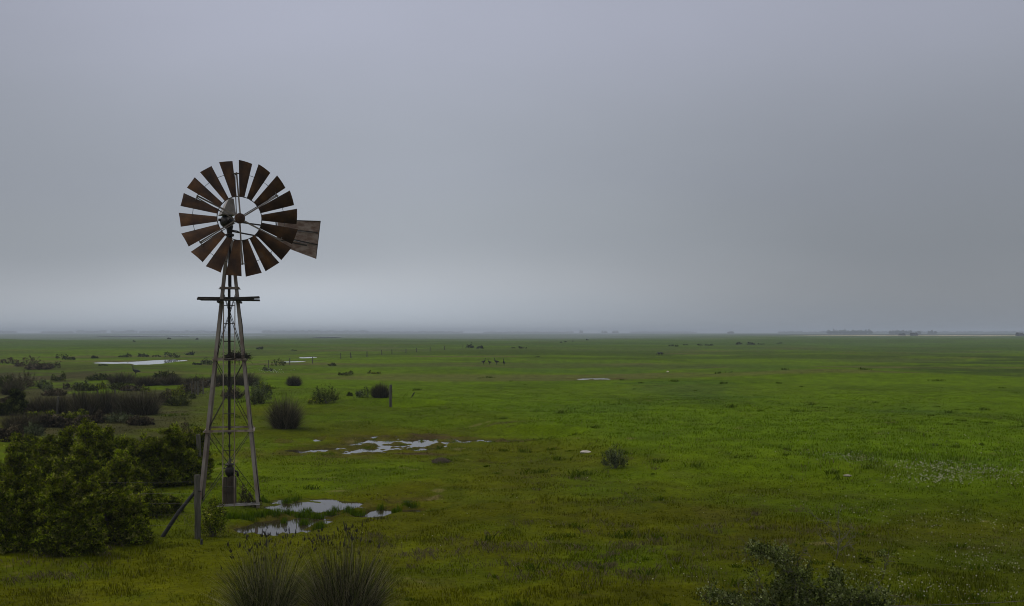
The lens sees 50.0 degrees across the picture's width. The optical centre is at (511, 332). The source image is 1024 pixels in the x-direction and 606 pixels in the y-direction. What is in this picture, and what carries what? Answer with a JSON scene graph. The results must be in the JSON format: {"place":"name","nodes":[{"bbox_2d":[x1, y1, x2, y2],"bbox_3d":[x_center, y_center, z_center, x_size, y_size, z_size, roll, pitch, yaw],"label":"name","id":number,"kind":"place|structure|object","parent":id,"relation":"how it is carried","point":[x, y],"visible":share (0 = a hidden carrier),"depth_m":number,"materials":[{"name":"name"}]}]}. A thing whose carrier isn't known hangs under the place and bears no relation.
{"place":"outdoors","nodes":[
{"label":"outdoors","id":0,"kind":"place"},
{"bbox_2d":[97,360,187,364],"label":"pond","id":1,"kind":"structure","parent":0,"point":[151,362],"depth_m":163.50,"materials":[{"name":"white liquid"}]},
{"bbox_2d":[0,457,869,584],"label":"dead grass","id":2,"kind":"structure","parent":0,"point":[610,564],"depth_m":21.51,"materials":[{"name":"plant"}]},
{"bbox_2d":[0,333,1023,605],"bbox_3d":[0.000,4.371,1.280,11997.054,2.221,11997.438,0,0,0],"label":"ground","id":3,"kind":"structure","parent":0,"point":[604,361],"depth_m":39.56,"materials":[{"name":"green plant"}]},
{"bbox_2d":[0,373,14,387],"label":"shrub","id":4,"kind":"object","parent":3,"relation":"on","point":[5,378],"visible":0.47,"depth_m":88.60,"materials":[{"name":"green plant"}]},
{"bbox_2d":[0,357,18,363],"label":"heath bush","id":5,"kind":"object","parent":3,"relation":"on","point":[6,362],"visible":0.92,"depth_m":151.01,"materials":[{"name":"green plant"}]},
{"bbox_2d":[0,419,24,441],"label":"shrub","id":6,"kind":"object","parent":3,"relation":"on","point":[5,433],"visible":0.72,"depth_m":44.14,"materials":[{"name":"green plant"}]},
{"bbox_2d":[0,379,26,394],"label":"rush tussock","id":7,"kind":"object","parent":3,"relation":"on","point":[5,388],"visible":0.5,"depth_m":73.77,"materials":[{"name":"green plant"}]},
{"bbox_2d":[0,388,28,414],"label":"shrub","id":8,"kind":"object","parent":3,"relation":"on","point":[13,403],"visible":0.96,"depth_m":56.84,"materials":[{"name":"green plant"}]},
{"bbox_2d":[0,396,28,409],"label":"shrub","id":9,"kind":"object","parent":3,"relation":"on","point":[4,399],"visible":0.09,"depth_m":59.89,"materials":[{"name":"green plant"}]},
{"bbox_2d":[0,408,37,429],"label":"rush tussock","id":10,"kind":"object","parent":3,"relation":"on","point":[24,420],"visible":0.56,"depth_m":49.53,"materials":[{"name":"green plant"}]},
{"bbox_2d":[0,465,45,554],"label":"shrub","id":11,"kind":"object","parent":3,"relation":"on","point":[17,499],"visible":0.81,"depth_m":21.69,"materials":[{"name":"green plant"}]},
{"bbox_2d":[3,370,42,388],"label":"shrub","id":12,"kind":"object","parent":3,"relation":"on","point":[30,383],"visible":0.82,"depth_m":85.12,"materials":[{"name":"green plant"}]},
{"bbox_2d":[9,431,38,453],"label":"shrub","id":13,"kind":"object","parent":3,"relation":"on","point":[31,440],"visible":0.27,"depth_m":37.81,"materials":[{"name":"green plant"}]},
{"bbox_2d":[13,355,35,366],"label":"heath bush","id":14,"kind":"object","parent":3,"relation":"on","point":[17,364],"visible":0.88,"depth_m":136.30,"materials":[{"name":"green plant"}]},
{"bbox_2d":[0,442,61,491],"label":"shrub","id":15,"kind":"object","parent":3,"relation":"on","point":[16,463],"visible":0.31,"depth_m":27.61,"materials":[{"name":"green plant"}]},
{"bbox_2d":[24,421,45,435],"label":"shrub","id":16,"kind":"object","parent":3,"relation":"on","point":[37,431],"visible":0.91,"depth_m":46.48,"materials":[{"name":"green plant"}]},
{"bbox_2d":[28,410,48,426],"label":"rush tussock","id":17,"kind":"object","parent":3,"relation":"on","point":[38,418],"visible":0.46,"depth_m":50.53,"materials":[{"name":"green plant"}]},
{"bbox_2d":[24,363,53,369],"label":"shrub","id":18,"kind":"object","parent":3,"relation":"on","point":[38,366],"visible":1,"depth_m":129.58,"materials":[{"name":"green plant"}]},
{"bbox_2d":[27,356,51,365],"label":"heath bush","id":19,"kind":"object","parent":3,"relation":"on","point":[36,362],"visible":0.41,"depth_m":132.30,"materials":[{"name":"green plant"}]},
{"bbox_2d":[26,392,54,412],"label":"rush tussock","id":20,"kind":"object","parent":3,"relation":"on","point":[37,406],"visible":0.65,"depth_m":57.91,"materials":[{"name":"green plant"}]},
{"bbox_2d":[27,409,55,418],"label":"shrub","id":21,"kind":"object","parent":3,"relation":"on","point":[52,411],"visible":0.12,"depth_m":52.98,"materials":[{"name":"green plant"}]},
{"bbox_2d":[35,379,53,388],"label":"shrub","id":22,"kind":"object","parent":3,"relation":"on","point":[39,385],"visible":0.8,"depth_m":84.76,"materials":[{"name":"green plant"}]},
{"bbox_2d":[40,384,58,391],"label":"shrub","id":23,"kind":"object","parent":3,"relation":"on","point":[46,387],"visible":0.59,"depth_m":77.78,"materials":[{"name":"green plant"}]},
{"bbox_2d":[46,361,59,367],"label":"heath bush","id":24,"kind":"object","parent":3,"relation":"on","point":[56,364],"visible":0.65,"depth_m":131.76,"materials":[{"name":"green plant"}]},
{"bbox_2d":[41,388,66,395],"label":"shrub","id":25,"kind":"object","parent":3,"relation":"on","point":[50,392],"visible":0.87,"depth_m":72.26,"materials":[{"name":"green plant"}]},
{"bbox_2d":[42,391,73,413],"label":"rush tussock","id":26,"kind":"object","parent":3,"relation":"on","point":[62,401],"visible":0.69,"depth_m":57.91,"materials":[{"name":"green plant"}]},
{"bbox_2d":[50,371,65,380],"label":"shrub","id":27,"kind":"object","parent":3,"relation":"on","point":[56,378],"visible":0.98,"depth_m":98.94,"materials":[{"name":"green plant"}]},
{"bbox_2d":[40,413,79,427],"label":"shrub","id":28,"kind":"object","parent":3,"relation":"on","point":[54,420],"visible":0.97,"depth_m":50.52,"materials":[{"name":"green plant"}]},
{"bbox_2d":[30,421,98,467],"bbox_3d":[-12.772,3.454,31.297,2.343,1.945,1.188,0,0,0],"label":"shrub","id":29,"kind":"object","parent":3,"relation":"on","point":[60,448],"visible":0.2,"depth_m":31.11,"materials":[{"name":"green plant"}]},
{"bbox_2d":[19,470,110,557],"bbox_3d":[-8.972,3.572,21.713,2.037,1.751,1.159,0,0,23],"label":"shrub","id":30,"kind":"object","parent":3,"relation":"on","point":[70,521],"visible":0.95,"depth_m":21.45,"materials":[{"name":"green plant"}]},
{"bbox_2d":[56,354,75,359],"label":"bush","id":31,"kind":"object","parent":3,"relation":"on","point":[67,357],"visible":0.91,"depth_m":174.51,"materials":[{"name":"green plant"}]},
{"bbox_2d":[63,383,75,389],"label":"shrub","id":32,"kind":"object","parent":3,"relation":"on","point":[68,385],"visible":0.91,"depth_m":83.40,"materials":[{"name":"green plant"}]},
{"bbox_2d":[60,408,89,417],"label":"shrub","id":33,"kind":"object","parent":3,"relation":"on","point":[81,412],"visible":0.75,"depth_m":54.65,"materials":[{"name":"green plant"}]},
{"bbox_2d":[40,441,112,496],"bbox_3d":[-10.918,3.570,27.722,2.411,1.660,1.151,0,0,0],"label":"shrub","id":34,"kind":"object","parent":3,"relation":"on","point":[79,464],"visible":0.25,"depth_m":27.62,"materials":[{"name":"green plant"}]},
{"bbox_2d":[61,384,104,415],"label":"rush tussock","id":35,"kind":"object","parent":3,"relation":"on","point":[88,404],"visible":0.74,"depth_m":57.15,"materials":[{"name":"green plant"}]},
{"bbox_2d":[71,383,98,390],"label":"shrub","id":36,"kind":"object","parent":3,"relation":"on","point":[87,388],"visible":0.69,"depth_m":79.55,"materials":[{"name":"green plant"}]},
{"bbox_2d":[74,409,105,423],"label":"shrub","id":37,"kind":"object","parent":3,"relation":"on","point":[97,417],"visible":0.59,"depth_m":52.37,"materials":[{"name":"green plant"}]},
{"bbox_2d":[85,372,110,380],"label":"shrub","id":38,"kind":"object","parent":3,"relation":"on","point":[100,376],"visible":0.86,"depth_m":99.75,"materials":[{"name":"green plant"}]},
{"bbox_2d":[91,380,105,388],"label":"shrub","id":39,"kind":"object","parent":3,"relation":"on","point":[101,385],"visible":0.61,"depth_m":82.94,"materials":[{"name":"green plant"}]},
{"bbox_2d":[71,417,139,467],"bbox_3d":[-11.405,3.408,30.728,2.119,2.076,1.054,0,0,0],"label":"shrub","id":40,"kind":"object","parent":3,"relation":"on","point":[103,441],"visible":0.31,"depth_m":30.59,"materials":[{"name":"green plant"}]},
{"bbox_2d":[92,383,122,413],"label":"rush tussock","id":41,"kind":"object","parent":3,"relation":"on","point":[107,405],"visible":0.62,"depth_m":58.68,"materials":[{"name":"green plant"}]},
{"bbox_2d":[74,474,154,546],"bbox_3d":[-8.304,3.683,22.811,1.828,1.508,1.090,0,0,0],"label":"shrub","id":42,"kind":"object","parent":3,"relation":"on","point":[126,519],"visible":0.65,"depth_m":22.62,"materials":[{"name":"green plant"}]},
{"bbox_2d":[102,410,133,422],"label":"shrub","id":43,"kind":"object","parent":3,"relation":"on","point":[114,418],"visible":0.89,"depth_m":52.44,"materials":[{"name":"green plant"}]},
{"bbox_2d":[107,381,133,389],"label":"shrub","id":44,"kind":"object","parent":3,"relation":"on","point":[117,385],"visible":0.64,"depth_m":82.01,"materials":[{"name":"green plant"}]},
{"bbox_2d":[104,371,139,383],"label":"rush tussock","id":45,"kind":"object","parent":3,"relation":"on","point":[117,379],"visible":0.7,"depth_m":92.21,"materials":[{"name":"green plant"}]},
{"bbox_2d":[108,386,139,414],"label":"rush tussock","id":46,"kind":"object","parent":3,"relation":"on","point":[120,407],"visible":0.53,"depth_m":57.74,"materials":[{"name":"green plant"}]},
{"bbox_2d":[97,448,153,495],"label":"shrub","id":47,"kind":"object","parent":3,"relation":"on","point":[125,473],"visible":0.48,"depth_m":27.25,"materials":[{"name":"green plant"}]},
{"bbox_2d":[119,384,142,390],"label":"shrub","id":48,"kind":"object","parent":3,"relation":"on","point":[127,387],"visible":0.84,"depth_m":78.96,"materials":[{"name":"green plant"}]},
{"bbox_2d":[124,414,154,425],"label":"shrub","id":49,"kind":"object","parent":3,"relation":"on","point":[136,420],"visible":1,"depth_m":51.33,"materials":[{"name":"green plant"}]},
{"bbox_2d":[123,388,166,415],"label":"rush tussock","id":50,"kind":"object","parent":3,"relation":"on","point":[150,406],"visible":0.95,"depth_m":57.48,"materials":[{"name":"green plant"}]},
{"bbox_2d":[128,374,166,385],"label":"rush tussock","id":51,"kind":"object","parent":3,"relation":"on","point":[146,381],"visible":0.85,"depth_m":84.75,"materials":[{"name":"green plant"}]},
{"bbox_2d":[128,481,173,518],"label":"shrub","id":52,"kind":"object","parent":3,"relation":"on","point":[158,507],"visible":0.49,"depth_m":25.63,"materials":[{"name":"green plant"}]},
{"bbox_2d":[102,475,201,538],"bbox_3d":[-9.282,3.786,23.568,5.374,1.531,0.144,0,0,4],"label":"strained fence","id":53,"kind":"object","parent":3,"relation":"on","point":[195,494],"visible":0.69,"depth_m":23.36,"materials":[{"name":"wood"}]},
{"bbox_2d":[125,421,188,487],"bbox_3d":[-10.299,3.498,31.244,2.277,1.960,1.179,0,0,0],"label":"shrub","id":54,"kind":"object","parent":3,"relation":"on","point":[170,451],"visible":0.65,"depth_m":31.04,"materials":[{"name":"green plant"}]},
{"bbox_2d":[152,387,171,404],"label":"shrub","id":55,"kind":"object","parent":3,"relation":"on","point":[160,395],"visible":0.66,"depth_m":64.19,"materials":[{"name":"green plant"}]},
{"bbox_2d":[153,370,177,377],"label":"shrub","id":56,"kind":"object","parent":3,"relation":"on","point":[162,374],"visible":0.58,"depth_m":96.91,"materials":[{"name":"green plant"}]},
{"bbox_2d":[152,492,186,513],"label":"shrub","id":57,"kind":"object","parent":3,"relation":"on","point":[174,502],"visible":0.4,"depth_m":26.32,"materials":[{"name":"green plant"}]},
{"bbox_2d":[155,373,185,385],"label":"rush tussock","id":58,"kind":"object","parent":3,"relation":"on","point":[172,380],"visible":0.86,"depth_m":84.47,"materials":[{"name":"green plant"}]},
{"bbox_2d":[163,351,179,357],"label":"bush","id":59,"kind":"object","parent":3,"relation":"on","point":[174,355],"visible":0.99,"depth_m":192.87,"materials":[{"name":"green plant"}]},
{"bbox_2d":[163,384,184,396],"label":"shrub","id":60,"kind":"object","parent":3,"relation":"on","point":[173,393],"visible":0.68,"depth_m":70.53,"materials":[{"name":"green plant"}]},
{"bbox_2d":[146,434,207,485],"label":"shrub","id":61,"kind":"object","parent":3,"relation":"on","point":[193,461],"visible":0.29,"depth_m":31.50,"materials":[{"name":"green plant"}]},
{"bbox_2d":[164,395,191,405],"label":"shrub","id":62,"kind":"object","parent":3,"relation":"on","point":[178,400],"visible":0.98,"depth_m":63.95,"materials":[{"name":"green plant"}]},
{"bbox_2d":[180,389,197,398],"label":"shrub","id":63,"kind":"object","parent":3,"relation":"on","point":[189,396],"visible":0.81,"depth_m":68.86,"materials":[{"name":"green plant"}]},
{"bbox_2d":[177,380,201,393],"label":"shrub","id":64,"kind":"object","parent":3,"relation":"on","point":[186,387],"visible":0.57,"depth_m":74.30,"materials":[{"name":"green plant"}]},
{"bbox_2d":[177,373,205,385],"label":"rush tussock","id":65,"kind":"object","parent":3,"relation":"on","point":[191,379],"visible":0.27,"depth_m":82.33,"materials":[{"name":"green plant"}]},
{"bbox_2d":[181,417,201,436],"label":"shrub","id":66,"kind":"object","parent":3,"relation":"on","point":[184,426],"visible":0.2,"depth_m":42.07,"materials":[{"name":"green plant"}]},
{"bbox_2d":[181,426,214,478],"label":"shrub","id":67,"kind":"object","parent":3,"relation":"on","point":[189,441],"visible":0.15,"depth_m":33.02,"materials":[{"name":"green plant"}]},
{"bbox_2d":[196,434,200,458],"bbox_3d":[-9.358,3.811,32.839,0.186,1.502,0.141,0,0,0],"label":"fence post","id":68,"kind":"object","parent":3,"relation":"on","point":[198,441],"visible":0.4,"depth_m":32.79,"materials":[{"name":"grey wood"}]},
{"bbox_2d":[200,358,212,364],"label":"bush","id":69,"kind":"object","parent":3,"relation":"on","point":[207,362],"visible":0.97,"depth_m":145.46,"materials":[{"name":"green plant"}]},
{"bbox_2d":[193,378,221,387],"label":"shrub","id":70,"kind":"object","parent":3,"relation":"on","point":[207,383],"visible":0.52,"depth_m":79.44,"materials":[{"name":"green plant"}]},
{"bbox_2d":[202,494,227,515],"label":"shrub","id":71,"kind":"object","parent":3,"relation":"on","point":[215,505],"visible":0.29,"depth_m":26.21,"materials":[{"name":"green plant"}]},
{"bbox_2d":[201,494,229,536],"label":"shrub","id":72,"kind":"object","parent":3,"relation":"on","point":[211,527],"visible":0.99,"depth_m":23.70,"materials":[{"name":"green plant"}]},
{"bbox_2d":[206,373,233,385],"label":"rush tussock","id":73,"kind":"object","parent":3,"relation":"on","point":[219,378],"visible":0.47,"depth_m":81.37,"materials":[{"name":"green plant"}]},
{"bbox_2d":[223,458,238,503],"bbox_3d":[-7.197,3.920,28.200,0.386,1.360,0.310,0,0,0],"label":"well pump","id":74,"kind":"object","parent":3,"relation":"on","point":[228,491],"visible":0.68,"depth_m":28.05,"materials":[{"name":"metal"}]},
{"bbox_2d":[220,386,244,398],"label":"shrub","id":75,"kind":"object","parent":3,"relation":"on","point":[237,394],"visible":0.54,"depth_m":68.24,"materials":[{"name":"green plant"}]},
{"bbox_2d":[222,349,252,364],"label":"bush","id":76,"kind":"object","parent":3,"relation":"on","point":[238,355],"visible":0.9,"depth_m":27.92,"materials":[{"name":"green plant"}]},
{"bbox_2d":[231,370,262,385],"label":"rush tussock","id":77,"kind":"object","parent":3,"relation":"on","point":[239,379],"visible":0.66,"depth_m":81.71,"materials":[{"name":"green plant"}]},
{"bbox_2d":[179,160,320,507],"bbox_3d":[-6.678,0.108,28.367,3.762,8.884,1.792,0,0,-19],"label":"windmill","id":78,"kind":"object","parent":3,"relation":"on","point":[288,228],"visible":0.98,"depth_m":27.79,"materials":[{"name":"orange metal"}]},
{"bbox_2d":[237,485,262,507],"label":"shrub","id":79,"kind":"object","parent":3,"relation":"on","point":[246,496],"visible":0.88,"depth_m":27.84,"materials":[{"name":"green plant"}]},
{"bbox_2d":[250,391,264,403],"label":"shrub","id":80,"kind":"object","parent":3,"relation":"on","point":[253,400],"visible":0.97,"depth_m":63.39,"materials":[{"name":"green plant"}]},
{"bbox_2d":[244,378,272,401],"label":"shrub","id":81,"kind":"object","parent":3,"relation":"on","point":[265,397],"visible":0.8,"depth_m":64.05,"materials":[{"name":"green plant"}]},
{"bbox_2d":[56,345,460,413],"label":"old wire fence","id":82,"kind":"object","parent":3,"relation":"on","point":[57,406],"visible":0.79,"depth_m":72.91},
{"bbox_2d":[201,524,324,605],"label":"rush tussock","id":83,"kind":"object","parent":3,"relation":"on","point":[263,590],"visible":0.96,"depth_m":16.49,"materials":[{"name":"plant"}]},
{"bbox_2d":[259,378,272,391],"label":"shrub","id":84,"kind":"object","parent":3,"relation":"on","point":[265,386],"visible":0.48,"depth_m":72.69,"materials":[{"name":"green plant"}]},
{"bbox_2d":[271,358,285,365],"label":"bush","id":85,"kind":"object","parent":3,"relation":"on","point":[281,362],"visible":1,"depth_m":136.47,"materials":[{"name":"green plant"}]},
{"bbox_2d":[258,390,311,428],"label":"rush tussock","id":86,"kind":"object","parent":3,"relation":"on","point":[284,416],"visible":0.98,"depth_m":48.71,"materials":[{"name":"green plant"}]},
{"bbox_2d":[283,375,301,385],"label":"rush tussock","id":87,"kind":"object","parent":3,"relation":"on","point":[292,381],"visible":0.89,"depth_m":82.38,"materials":[{"name":"green plant"}]},
{"bbox_2d":[307,396,324,403],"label":"shrub","id":88,"kind":"object","parent":3,"relation":"on","point":[313,401],"visible":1,"depth_m":62.71,"materials":[{"name":"green plant"}]},
{"bbox_2d":[310,383,341,402],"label":"shrub","id":89,"kind":"object","parent":3,"relation":"on","point":[333,398],"visible":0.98,"depth_m":63.15,"materials":[{"name":"green plant"}]},
{"bbox_2d":[234,498,420,535],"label":"puddle","id":90,"kind":"object","parent":3,"relation":"on","point":[275,526],"visible":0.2,"depth_m":27.11,"materials":[{"name":"grey liquid"}]},
{"bbox_2d":[220,437,460,530],"bbox_3d":[-4.442,4.363,35.418,5.561,0.334,21.410,0,0,0],"label":"sedge","id":91,"kind":"object","parent":3,"relation":"on","point":[309,512],"visible":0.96,"depth_m":26.74,"materials":[{"name":"green plant"}]},
{"bbox_2d":[338,370,352,375],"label":"shrub","id":92,"kind":"object","parent":3,"relation":"on","point":[345,373],"visible":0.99,"depth_m":110.34,"materials":[{"name":"green plant"}]},
{"bbox_2d":[283,521,408,605],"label":"rush tussock","id":93,"kind":"object","parent":3,"relation":"on","point":[347,592],"visible":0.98,"depth_m":16.37,"materials":[{"name":"plant"}]},
{"bbox_2d":[355,386,368,397],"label":"shrub","id":94,"kind":"object","parent":3,"relation":"on","point":[358,394],"visible":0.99,"depth_m":66.75,"materials":[{"name":"green plant"}]},
{"bbox_2d":[369,380,392,397],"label":"rush tussock","id":95,"kind":"object","parent":3,"relation":"on","point":[379,391],"visible":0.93,"depth_m":66.52,"materials":[{"name":"green plant"}]},
{"bbox_2d":[389,385,391,406],"bbox_3d":[-7.055,3.800,63.735,0.184,1.514,0.173,0,0,0],"label":"fence post","id":96,"kind":"object","parent":3,"relation":"on","point":[390,395],"visible":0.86,"depth_m":63.67,"materials":[{"name":"grey wood"}]},
{"bbox_2d":[285,436,520,453],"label":"puddle","id":97,"kind":"object","parent":3,"relation":"on","point":[415,443],"visible":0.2,"depth_m":43.63,"materials":[{"name":"grey liquid"}]},
{"bbox_2d":[431,457,449,462],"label":"dead grass tuft","id":98,"kind":"object","parent":3,"relation":"on","point":[439,459],"visible":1,"depth_m":36.82,"materials":[{"name":"plant"}]},
{"bbox_2d":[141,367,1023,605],"bbox_3d":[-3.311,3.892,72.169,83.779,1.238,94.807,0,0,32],"label":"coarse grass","id":99,"kind":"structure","parent":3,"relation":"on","point":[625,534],"depth_m":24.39,"materials":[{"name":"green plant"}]},
{"bbox_2d":[600,441,628,468],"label":"shrub","id":100,"kind":"object","parent":3,"relation":"on","point":[613,459],"visible":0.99,"depth_m":34.73,"materials":[{"name":"green plant"}]},
{"bbox_2d":[362,428,1023,601],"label":"white daisies","id":101,"kind":"object","parent":3,"relation":"on","point":[926,509],"visible":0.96,"depth_m":30.10,"materials":[{"name":"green plant"}]},
{"bbox_2d":[693,535,848,605],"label":"thorny shrub","id":102,"kind":"object","parent":3,"relation":"on","point":[782,596],"visible":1,"depth_m":12.86,"materials":[{"name":"green plant"}]},
{"bbox_2d":[805,507,872,558],"bbox_3d":[6.183,3.799,20.953,1.241,1.066,0.673,0,0,0],"label":"bare thornbush","id":103,"kind":"object","parent":3,"relation":"on","point":[838,531],"visible":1,"depth_m":20.91,"materials":[{"name":"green plant"}]},
{"bbox_2d":[857,549,873,562],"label":"shrub","id":104,"kind":"object","parent":3,"relation":"on","point":[864,557],"visible":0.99,"depth_m":20.62,"materials":[{"name":"green plant"}]},
{"bbox_2d":[811,548,926,605],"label":"thorny shrub","id":105,"kind":"object","parent":3,"relation":"on","point":[868,598],"visible":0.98,"depth_m":12.93,"materials":[{"name":"green plant"}]},
{"bbox_2d":[778,331,1023,332],"bbox_3d":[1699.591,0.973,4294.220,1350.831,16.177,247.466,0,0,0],"label":"distant wood","id":106,"kind":"object","parent":3,"relation":"on","point":[914,332],"visible":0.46,"depth_m":4272.57,"materials":[{"name":"green plant"}]},
{"bbox_2d":[0,0,1023,332],"label":"sky","id":107,"kind":"structure","parent":0,"point":[467,166],"materials":[{"name":"grey"}]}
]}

